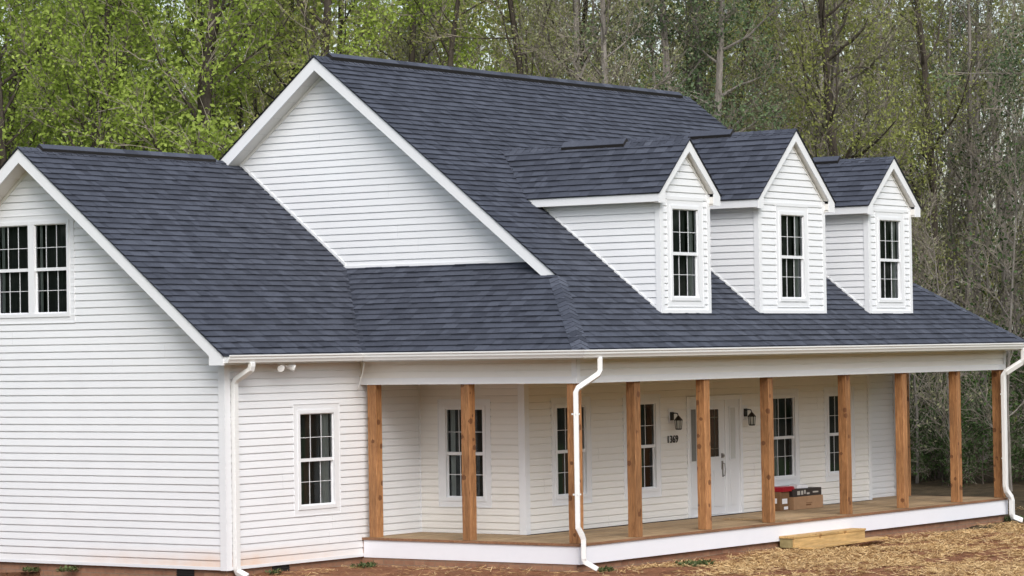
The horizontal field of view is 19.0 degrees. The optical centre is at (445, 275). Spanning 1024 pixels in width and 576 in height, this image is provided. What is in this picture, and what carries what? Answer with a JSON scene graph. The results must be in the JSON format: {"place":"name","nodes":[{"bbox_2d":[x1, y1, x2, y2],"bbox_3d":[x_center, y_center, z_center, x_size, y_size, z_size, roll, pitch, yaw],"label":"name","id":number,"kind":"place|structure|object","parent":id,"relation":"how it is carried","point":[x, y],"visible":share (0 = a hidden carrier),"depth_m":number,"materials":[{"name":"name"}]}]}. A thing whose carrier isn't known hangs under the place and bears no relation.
{"place":"outdoors","nodes":[
{"label":"outdoors","id":0,"kind":"place"},
{"bbox_2d":[0,365,1023,575],"bbox_3d":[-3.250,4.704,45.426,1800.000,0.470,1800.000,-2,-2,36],"label":"ground","id":1,"kind":"structure","parent":0,"point":[929,487],"depth_m":47.63,"materials":[{"name":"brown soil"}]},
{"bbox_2d":[0,1,65,146],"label":"leafy tree","id":2,"kind":"object","parent":1,"relation":"on","point":[41,139],"visible":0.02,"depth_m":93.89,"materials":[{"name":"green plant"}]},
{"bbox_2d":[0,0,84,155],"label":"leafy tree","id":3,"kind":"object","parent":1,"relation":"on","point":[27,5],"visible":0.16,"depth_m":76.44,"materials":[{"name":"green plant"}]},
{"bbox_2d":[0,0,94,156],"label":"leafy tree","id":4,"kind":"object","parent":1,"relation":"on","point":[34,135],"visible":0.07,"depth_m":81.85,"materials":[{"name":"green plant"}]},
{"bbox_2d":[4,0,98,146],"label":"leafy tree","id":5,"kind":"object","parent":1,"relation":"on","point":[48,115],"visible":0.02,"depth_m":90.72,"materials":[{"name":"green plant"}]},
{"bbox_2d":[56,565,81,571],"bbox_3d":[-5.836,4.529,47.173,0.476,0.111,0.332,0,-2,-38],"label":"weed","id":6,"kind":"object","parent":1,"relation":"on","point":[68,569],"visible":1,"depth_m":47.09,"materials":[{"name":"green plant"}]},
{"bbox_2d":[5,2,135,146],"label":"leafy tree","id":7,"kind":"object","parent":1,"relation":"on","point":[75,99],"visible":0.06,"depth_m":85.00,"materials":[{"name":"green plant"}]},
{"bbox_2d":[31,2,142,144],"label":"leafy tree","id":8,"kind":"object","parent":1,"relation":"on","point":[82,113],"visible":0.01,"depth_m":90.72,"materials":[{"name":"green plant"}]},
{"bbox_2d":[0,0,179,166],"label":"leafy tree","id":9,"kind":"object","parent":1,"relation":"on","point":[16,34],"visible":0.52,"depth_m":73.52,"materials":[{"name":"green plant"}]},
{"bbox_2d":[20,0,188,149],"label":"leafy tree","id":10,"kind":"object","parent":1,"relation":"on","point":[135,66],"visible":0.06,"depth_m":80.62,"materials":[{"name":"green plant"}]},
{"bbox_2d":[0,0,216,150],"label":"leafy tree","id":11,"kind":"object","parent":1,"relation":"on","point":[96,129],"visible":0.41,"depth_m":72.49,"materials":[{"name":"green plant"}]},
{"bbox_2d":[27,0,215,151],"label":"leafy tree","id":12,"kind":"object","parent":1,"relation":"on","point":[155,82],"visible":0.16,"depth_m":78.16,"materials":[{"name":"green plant"}]},
{"bbox_2d":[94,0,257,152],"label":"leafy tree","id":13,"kind":"object","parent":1,"relation":"on","point":[177,70],"visible":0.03,"depth_m":86.19,"materials":[{"name":"green plant"}]},
{"bbox_2d":[132,0,263,159],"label":"leafy tree","id":14,"kind":"object","parent":1,"relation":"on","point":[182,50],"visible":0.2,"depth_m":74.28,"materials":[{"name":"green plant"}]},
{"bbox_2d":[73,0,386,159],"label":"leafy tree","id":15,"kind":"object","parent":1,"relation":"on","point":[205,80],"visible":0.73,"depth_m":71.87,"materials":[{"name":"green plant"}]},
{"bbox_2d":[164,0,314,158],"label":"leafy tree","id":16,"kind":"object","parent":1,"relation":"on","point":[240,126],"visible":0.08,"depth_m":81.97,"materials":[{"name":"green plant"}]},
{"bbox_2d":[193,0,299,143],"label":"budding tree","id":17,"kind":"object","parent":1,"relation":"on","point":[276,86],"visible":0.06,"depth_m":83.49,"materials":[{"name":"green plant"}]},
{"bbox_2d":[214,2,336,143],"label":"leafy tree","id":18,"kind":"object","parent":1,"relation":"on","point":[259,55],"visible":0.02,"depth_m":96.21,"materials":[{"name":"green plant"}]},
{"bbox_2d":[235,0,331,113],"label":"leafy tree","id":19,"kind":"object","parent":1,"relation":"on","point":[281,56],"visible":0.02,"depth_m":91.48,"materials":[{"name":"green plant"}]},
{"bbox_2d":[170,0,397,134],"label":"budding tree","id":20,"kind":"object","parent":1,"relation":"on","point":[269,84],"visible":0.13,"depth_m":76.72,"materials":[{"name":"green plant"}]},
{"bbox_2d":[227,0,363,139],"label":"budding tree","id":21,"kind":"object","parent":1,"relation":"on","point":[298,61],"visible":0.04,"depth_m":88.90,"materials":[{"name":"green plant"}]},
{"bbox_2d":[218,0,389,140],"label":"budding tree","id":22,"kind":"object","parent":1,"relation":"on","point":[325,31],"visible":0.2,"depth_m":71.96,"materials":[{"name":"green plant"}]},
{"bbox_2d":[277,0,416,75],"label":"leafy tree","id":23,"kind":"object","parent":1,"relation":"on","point":[372,18],"visible":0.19,"depth_m":72.62,"materials":[{"name":"green plant"}]},
{"bbox_2d":[350,560,377,568],"bbox_3d":[-1.263,4.510,47.573,0.352,0.111,0.531,-2,-2,36],"label":"weed","id":24,"kind":"object","parent":1,"relation":"on","point":[364,565],"visible":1,"depth_m":47.51,"materials":[{"name":"green plant"}]},
{"bbox_2d":[337,2,450,64],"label":"budding tree","id":25,"kind":"object","parent":1,"relation":"on","point":[393,33],"visible":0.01,"depth_m":98.31,"materials":[{"name":"green plant"}]},
{"bbox_2d":[313,0,485,62],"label":"budding tree","id":26,"kind":"object","parent":1,"relation":"on","point":[412,58],"visible":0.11,"depth_m":77.51,"materials":[{"name":"green plant"}]},
{"bbox_2d":[362,0,470,63],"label":"budding tree","id":27,"kind":"object","parent":1,"relation":"on","point":[397,49],"visible":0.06,"depth_m":83.28,"materials":[{"name":"green plant"}]},
{"bbox_2d":[337,0,512,71],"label":"bare tree","id":28,"kind":"object","parent":1,"relation":"on","point":[423,50],"visible":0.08,"depth_m":80.62,"materials":[{"name":"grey plant"}]},
{"bbox_2d":[373,0,489,66],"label":"budding tree","id":29,"kind":"object","parent":1,"relation":"on","point":[443,32],"visible":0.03,"depth_m":88.24,"materials":[{"name":"green plant"}]},
{"bbox_2d":[392,0,478,65],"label":"bare tree","id":30,"kind":"object","parent":1,"relation":"on","point":[448,29],"visible":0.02,"depth_m":103.79,"materials":[{"name":"grey plant"}]},
{"bbox_2d":[407,0,507,69],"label":"budding tree","id":31,"kind":"object","parent":1,"relation":"on","point":[488,8],"visible":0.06,"depth_m":94.45,"materials":[{"name":"green plant"}]},
{"bbox_2d":[381,0,535,72],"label":"leafy tree","id":32,"kind":"object","parent":1,"relation":"on","point":[453,45],"visible":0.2,"depth_m":75.24,"materials":[{"name":"green plant"}]},
{"bbox_2d":[391,0,573,78],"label":"budding tree","id":33,"kind":"object","parent":1,"relation":"on","point":[517,46],"visible":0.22,"depth_m":75.13,"materials":[{"name":"green plant"}]},
{"bbox_2d":[474,0,537,73],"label":"budding tree","id":34,"kind":"object","parent":1,"relation":"on","point":[498,58],"visible":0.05,"depth_m":93.28,"materials":[{"name":"green plant"}]},
{"bbox_2d":[0,53,1023,575],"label":"farmhouse","id":35,"kind":"object","parent":1,"relation":"on","point":[330,309],"visible":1,"depth_m":48.81,"materials":[{"name":"plastic"}]},
{"bbox_2d":[0,213,75,324],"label":"window","id":36,"kind":"structure","parent":35,"relation":"in","point":[35,252],"depth_m":47.86,"materials":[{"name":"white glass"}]},
{"bbox_2d":[292,402,340,516],"bbox_3d":[-2.204,2.852,47.387,0.576,1.740,1.160,-2,-2,36],"label":"window","id":37,"kind":"structure","parent":35,"relation":"in","point":[316,431],"depth_m":47.49,"materials":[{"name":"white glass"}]},
{"bbox_2d":[437,399,491,507],"bbox_3d":[0.469,2.853,49.086,1.050,1.740,0.576,-2,-2,36],"label":"window","id":38,"kind":"structure","parent":35,"relation":"in","point":[448,410],"depth_m":49.06,"materials":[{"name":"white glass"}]},
{"bbox_2d":[543,396,591,505],"bbox_3d":[1.815,2.841,49.405,0.576,1.740,1.160,-2,-2,36],"label":"window","id":39,"kind":"structure","parent":35,"relation":"in","point":[559,434],"depth_m":49.32,"materials":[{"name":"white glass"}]},
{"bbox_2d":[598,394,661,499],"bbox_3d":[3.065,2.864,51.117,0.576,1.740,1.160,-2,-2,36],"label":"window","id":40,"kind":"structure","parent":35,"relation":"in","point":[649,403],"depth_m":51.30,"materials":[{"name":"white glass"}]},
{"bbox_2d":[666,199,704,306],"bbox_3d":[3.639,-0.345,49.233,0.576,1.735,1.110,-2,-2,36],"label":"dormer window","id":41,"kind":"structure","parent":35,"relation":"in","point":[685,245],"depth_m":49.36,"materials":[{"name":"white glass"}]},
{"bbox_2d":[710,400,725,513],"bbox_3d":[4.635,3.149,52.772,0.116,1.966,0.830,-2,-2,36],"label":"front door","id":42,"kind":"structure","parent":35,"relation":"in","point":[718,466],"depth_m":52.92,"materials":[{"name":"white wood"}]},
{"bbox_2d":[753,388,799,485],"bbox_3d":[5.843,2.915,54.920,0.576,1.740,1.140,-2,-2,36],"label":"window","id":43,"kind":"structure","parent":35,"relation":"in","point":[785,401],"depth_m":55.10,"materials":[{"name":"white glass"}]},
{"bbox_2d":[775,492,789,510],"bbox_3d":[5.865,4.002,54.083,0.352,0.330,0.323,-2,-2,36],"label":"brown box","id":44,"kind":"object","parent":35,"relation":"on","point":[781,501],"visible":0.64,"depth_m":53.91,"materials":[{"name":"cardboard"}]},
{"bbox_2d":[775,486,794,491],"bbox_3d":[5.983,3.792,54.138,0.270,0.083,0.460,-2,-2,34],"label":"red package","id":45,"kind":"object","parent":44,"relation":"on","point":[784,488],"visible":0.79,"depth_m":53.97,"materials":[{"name":"cardboard"}]},
{"bbox_2d":[775,205,809,307],"bbox_3d":[5.679,-0.307,52.026,0.576,1.735,1.110,-2,-2,36],"label":"dormer window","id":46,"kind":"structure","parent":35,"relation":"in","point":[792,233],"depth_m":52.16,"materials":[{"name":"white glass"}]},
{"bbox_2d":[789,494,822,509],"bbox_3d":[6.343,4.061,54.650,0.372,0.225,1.064,-2,-2,36],"label":"cardboard box","id":47,"kind":"object","parent":35,"relation":"on","point":[805,502],"visible":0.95,"depth_m":54.46,"materials":[{"name":"brown cardboard"}]},
{"bbox_2d":[789,487,820,496],"bbox_3d":[6.331,3.881,54.650,0.344,0.135,1.040,-2,-2,36],"label":"printed carton","id":48,"kind":"object","parent":47,"relation":"on","point":[809,491],"visible":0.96,"depth_m":54.50,"materials":[{"name":"cardboard"}]},
{"bbox_2d":[823,386,855,481],"bbox_3d":[7.070,2.937,56.600,0.576,1.740,1.140,-2,-2,36],"label":"window","id":49,"kind":"structure","parent":35,"relation":"in","point":[830,396],"depth_m":56.62,"materials":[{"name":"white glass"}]},
{"bbox_2d":[874,211,905,307],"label":"dormer window","id":50,"kind":"structure","parent":35,"relation":"in","point":[889,236],"depth_m":54.98,"materials":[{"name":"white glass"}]},
{"bbox_2d":[1,0,1023,425],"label":"distant woods","id":51,"kind":"object","parent":1,"relation":"on","point":[335,30],"visible":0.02,"depth_m":112.15,"materials":[{"name":"green plant"}]},
{"bbox_2d":[472,0,556,74],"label":"bare tree","id":52,"kind":"object","parent":1,"relation":"on","point":[504,43],"visible":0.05,"depth_m":98.67,"materials":[{"name":"grey plant"}]},
{"bbox_2d":[484,0,612,81],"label":"bare tree","id":53,"kind":"object","parent":1,"relation":"on","point":[528,45],"visible":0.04,"depth_m":83.57,"materials":[{"name":"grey plant"}]},
{"bbox_2d":[507,0,636,83],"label":"budding tree","id":54,"kind":"object","parent":1,"relation":"on","point":[573,40],"visible":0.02,"depth_m":89.45,"materials":[{"name":"green plant"}]},
{"bbox_2d":[476,0,675,86],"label":"budding tree","id":55,"kind":"object","parent":1,"relation":"on","point":[585,15],"visible":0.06,"depth_m":79.62,"materials":[{"name":"green plant"}]},
{"bbox_2d":[523,0,656,87],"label":"bare tree","id":56,"kind":"object","parent":1,"relation":"on","point":[595,53],"visible":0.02,"depth_m":93.12,"materials":[{"name":"grey plant"}]},
{"bbox_2d":[504,0,694,90],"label":"bare tree","id":57,"kind":"object","parent":1,"relation":"on","point":[603,43],"visible":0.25,"depth_m":71.08,"materials":[{"name":"grey plant"}]},
{"bbox_2d":[500,0,714,88],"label":"bare tree","id":58,"kind":"object","parent":1,"relation":"on","point":[543,52],"visible":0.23,"depth_m":72.79,"materials":[{"name":"grey plant"}]},
{"bbox_2d":[570,0,668,84],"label":"bare tree","id":59,"kind":"object","parent":1,"relation":"on","point":[632,68],"visible":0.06,"depth_m":98.52,"materials":[{"name":"grey plant"}]},
{"bbox_2d":[254,506,1023,575],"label":"straw mulch","id":60,"kind":"object","parent":1,"relation":"on","point":[755,564],"visible":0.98,"depth_m":47.71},
{"bbox_2d":[675,558,714,566],"bbox_3d":[3.803,4.385,46.587,0.591,0.116,0.908,-2,-2,36],"label":"weed","id":61,"kind":"object","parent":60,"relation":"on","point":[695,563],"visible":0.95,"depth_m":46.48,"materials":[{"name":"green plant"}]},
{"bbox_2d":[779,528,865,547],"bbox_3d":[6.363,4.421,51.381,0.290,0.190,2.470,-2,-2,36],"label":"wooden step","id":62,"kind":"object","parent":60,"relation":"on","point":[804,539],"visible":0.91,"depth_m":51.08,"materials":[{"name":"yellow wood"}]},
{"bbox_2d":[799,536,887,548],"bbox_3d":[6.681,4.482,51.117,0.240,0.036,2.900,-2,-2,33],"label":"lumber board","id":63,"kind":"object","parent":60,"relation":"on","point":[846,542],"visible":1,"depth_m":50.95,"materials":[{"name":"yellow wood"}]},
{"bbox_2d":[599,0,712,108],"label":"bare tree","id":64,"kind":"object","parent":1,"relation":"on","point":[652,72],"visible":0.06,"depth_m":86.14,"materials":[{"name":"grey plant"}]},
{"bbox_2d":[561,0,791,131],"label":"pine tree","id":65,"kind":"object","parent":1,"relation":"on","point":[692,67],"visible":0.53,"depth_m":72.34,"materials":[{"name":"plant"}]},
{"bbox_2d":[609,0,804,130],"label":"bare tree","id":66,"kind":"object","parent":1,"relation":"on","point":[697,86],"visible":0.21,"depth_m":73.50,"materials":[{"name":"grey plant"}]},
{"bbox_2d":[640,1,773,121],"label":"budding tree","id":67,"kind":"object","parent":1,"relation":"on","point":[708,48],"visible":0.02,"depth_m":88.12,"materials":[{"name":"green plant"}]},
{"bbox_2d":[651,0,780,121],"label":"budding tree","id":68,"kind":"object","parent":1,"relation":"on","point":[728,59],"visible":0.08,"depth_m":75.70,"materials":[{"name":"green plant"}]},
{"bbox_2d":[630,0,808,131],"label":"tree","id":69,"kind":"object","parent":1,"relation":"on","point":[719,95],"visible":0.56,"depth_m":72.13,"materials":[{"name":"plant"}]},
{"bbox_2d":[677,0,831,130],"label":"budding tree","id":70,"kind":"object","parent":1,"relation":"on","point":[795,70],"visible":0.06,"depth_m":88.94,"materials":[{"name":"green plant"}]},
{"bbox_2d":[705,0,814,128],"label":"bare tree","id":71,"kind":"object","parent":1,"relation":"on","point":[758,54],"visible":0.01,"depth_m":97.13,"materials":[{"name":"grey plant"}]},
{"bbox_2d":[682,0,849,131],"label":"budding tree","id":72,"kind":"object","parent":1,"relation":"on","point":[744,50],"visible":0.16,"depth_m":80.88,"materials":[{"name":"green plant"}]},
{"bbox_2d":[728,0,841,137],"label":"bare tree","id":73,"kind":"object","parent":1,"relation":"on","point":[789,40],"visible":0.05,"depth_m":92.41,"materials":[{"name":"grey plant"}]},
{"bbox_2d":[706,0,904,157],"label":"bare tree","id":74,"kind":"object","parent":1,"relation":"on","point":[808,16],"visible":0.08,"depth_m":83.98,"materials":[{"name":"grey plant"}]},
{"bbox_2d":[716,0,942,279],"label":"bare tree","id":75,"kind":"object","parent":1,"relation":"on","point":[836,58],"visible":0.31,"depth_m":75.11,"materials":[{"name":"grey plant"}]},
{"bbox_2d":[733,0,926,280],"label":"budding tree","id":76,"kind":"object","parent":1,"relation":"on","point":[797,99],"visible":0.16,"depth_m":80.54,"materials":[{"name":"green plant"}]},
{"bbox_2d":[762,0,926,178],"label":"bare tree","id":77,"kind":"object","parent":1,"relation":"on","point":[817,22],"visible":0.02,"depth_m":102.72,"materials":[{"name":"grey plant"}]},
{"bbox_2d":[747,0,957,188],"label":"budding tree","id":78,"kind":"object","parent":1,"relation":"on","point":[824,47],"visible":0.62,"depth_m":73.65,"materials":[{"name":"green plant"}]},
{"bbox_2d":[831,0,945,288],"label":"bare tree","id":79,"kind":"object","parent":1,"relation":"on","point":[895,53],"visible":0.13,"depth_m":91.18,"materials":[{"name":"grey plant"}]},
{"bbox_2d":[823,0,963,302],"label":"bare tree","id":80,"kind":"object","parent":1,"relation":"on","point":[917,62],"visible":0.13,"depth_m":98.63,"materials":[{"name":"grey plant"}]},
{"bbox_2d":[817,0,997,478],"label":"budding tree","id":81,"kind":"object","parent":1,"relation":"on","point":[926,92],"visible":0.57,"depth_m":76.88,"materials":[{"name":"green plant"}]},
{"bbox_2d":[910,411,932,476],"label":"shrub","id":82,"kind":"object","parent":1,"relation":"on","point":[915,444],"visible":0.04,"depth_m":74.56,"materials":[{"name":"green plant"}]},
{"bbox_2d":[852,1,994,389],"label":"bare tree","id":83,"kind":"object","parent":1,"relation":"on","point":[919,107],"visible":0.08,"depth_m":104.35,"materials":[{"name":"grey plant"}]},
{"bbox_2d":[902,162,949,401],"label":"sapling","id":84,"kind":"object","parent":1,"relation":"on","point":[929,234],"visible":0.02,"depth_m":79.58,"materials":[{"name":"green plant"}]},
{"bbox_2d":[910,389,948,477],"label":"shrub","id":85,"kind":"object","parent":1,"relation":"on","point":[924,447],"visible":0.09,"depth_m":77.49,"materials":[{"name":"green plant"}]},
{"bbox_2d":[891,144,968,482],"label":"sapling","id":86,"kind":"object","parent":1,"relation":"on","point":[916,412],"visible":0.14,"depth_m":74.16,"materials":[{"name":"green plant"}]},
{"bbox_2d":[910,372,969,481],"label":"shrub","id":87,"kind":"object","parent":1,"relation":"on","point":[933,457],"visible":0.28,"depth_m":75.20,"materials":[{"name":"green plant"}]},
{"bbox_2d":[909,217,971,451],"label":"sapling","id":88,"kind":"object","parent":1,"relation":"on","point":[925,270],"visible":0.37,"depth_m":74.32,"materials":[{"name":"green plant"}]},
{"bbox_2d":[910,390,986,486],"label":"shrub","id":89,"kind":"object","parent":1,"relation":"on","point":[946,446],"visible":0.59,"depth_m":72.52,"materials":[{"name":"green plant"}]},
{"bbox_2d":[877,0,1023,465],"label":"bare tree","id":90,"kind":"object","parent":1,"relation":"on","point":[947,95],"visible":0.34,"depth_m":85.12,"materials":[{"name":"grey plant"}]},
{"bbox_2d":[910,370,993,481],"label":"shrub","id":91,"kind":"object","parent":1,"relation":"on","point":[968,382],"visible":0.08,"depth_m":75.59,"materials":[{"name":"green plant"}]},
{"bbox_2d":[891,0,1023,472],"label":"bare tree","id":92,"kind":"object","parent":1,"relation":"on","point":[967,218],"visible":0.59,"depth_m":80.99,"materials":[{"name":"grey plant"}]},
{"bbox_2d":[901,0,1023,462],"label":"pine tree","id":93,"kind":"object","parent":1,"relation":"on","point":[960,18],"visible":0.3,"depth_m":87.23,"materials":[{"name":"plant"}]},
{"bbox_2d":[909,175,1016,451],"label":"sapling","id":94,"kind":"object","parent":1,"relation":"on","point":[923,225],"visible":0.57,"depth_m":71.36,"materials":[{"name":"grey plant"}]},
{"bbox_2d":[908,6,1023,198],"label":"pine tree","id":95,"kind":"object","parent":1,"relation":"on","point":[1005,75],"visible":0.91,"depth_m":73.75,"materials":[{"name":"green plant"}]},
{"bbox_2d":[928,372,1023,483],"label":"shrub","id":96,"kind":"object","parent":1,"relation":"on","point":[985,429],"visible":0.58,"depth_m":73.27,"materials":[{"name":"green plant"}]},
{"bbox_2d":[935,0,1023,446],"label":"bare tree","id":97,"kind":"object","parent":1,"relation":"on","point":[1012,17],"visible":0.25,"depth_m":92.42,"materials":[{"name":"grey plant"}]},
{"bbox_2d":[935,0,1023,447],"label":"bare tree","id":98,"kind":"object","parent":1,"relation":"on","point":[1018,316],"visible":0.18,"depth_m":98.98,"materials":[{"name":"grey plant"}]},
{"bbox_2d":[936,87,1023,414],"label":"sapling","id":99,"kind":"object","parent":1,"relation":"on","point":[964,179],"visible":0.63,"depth_m":78.92,"materials":[{"name":"grey plant"}]},
{"bbox_2d":[947,73,1023,490],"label":"sapling","id":100,"kind":"object","parent":1,"relation":"on","point":[991,250],"visible":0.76,"depth_m":69.48,"materials":[{"name":"grey plant"}]},
{"bbox_2d":[962,320,1023,470],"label":"shrub","id":101,"kind":"object","parent":1,"relation":"on","point":[1018,394],"visible":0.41,"depth_m":74.66,"materials":[{"name":"green plant"}]},
{"bbox_2d":[972,17,1023,327],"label":"bare tree","id":102,"kind":"object","parent":1,"relation":"on","point":[1016,238],"visible":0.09,"depth_m":103.57,"materials":[{"name":"grey plant"}]},
{"bbox_2d":[977,407,1023,482],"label":"shrub","id":103,"kind":"object","parent":1,"relation":"on","point":[1017,447],"visible":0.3,"depth_m":74.31,"materials":[{"name":"green plant"}]},
{"bbox_2d":[983,0,1023,293],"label":"bare tree","id":104,"kind":"object","parent":1,"relation":"on","point":[1014,183],"visible":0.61,"depth_m":80.49,"materials":[{"name":"grey plant"}]},
{"bbox_2d":[1002,0,1023,146],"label":"bare tree","id":105,"kind":"object","parent":1,"relation":"on","point":[1019,80],"visible":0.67,"depth_m":82.86,"materials":[{"name":"grey plant"}]},
{"bbox_2d":[0,0,1023,337],"label":"sky","id":106,"kind":"structure","parent":0,"point":[487,6],"materials":[{"name":"white"}]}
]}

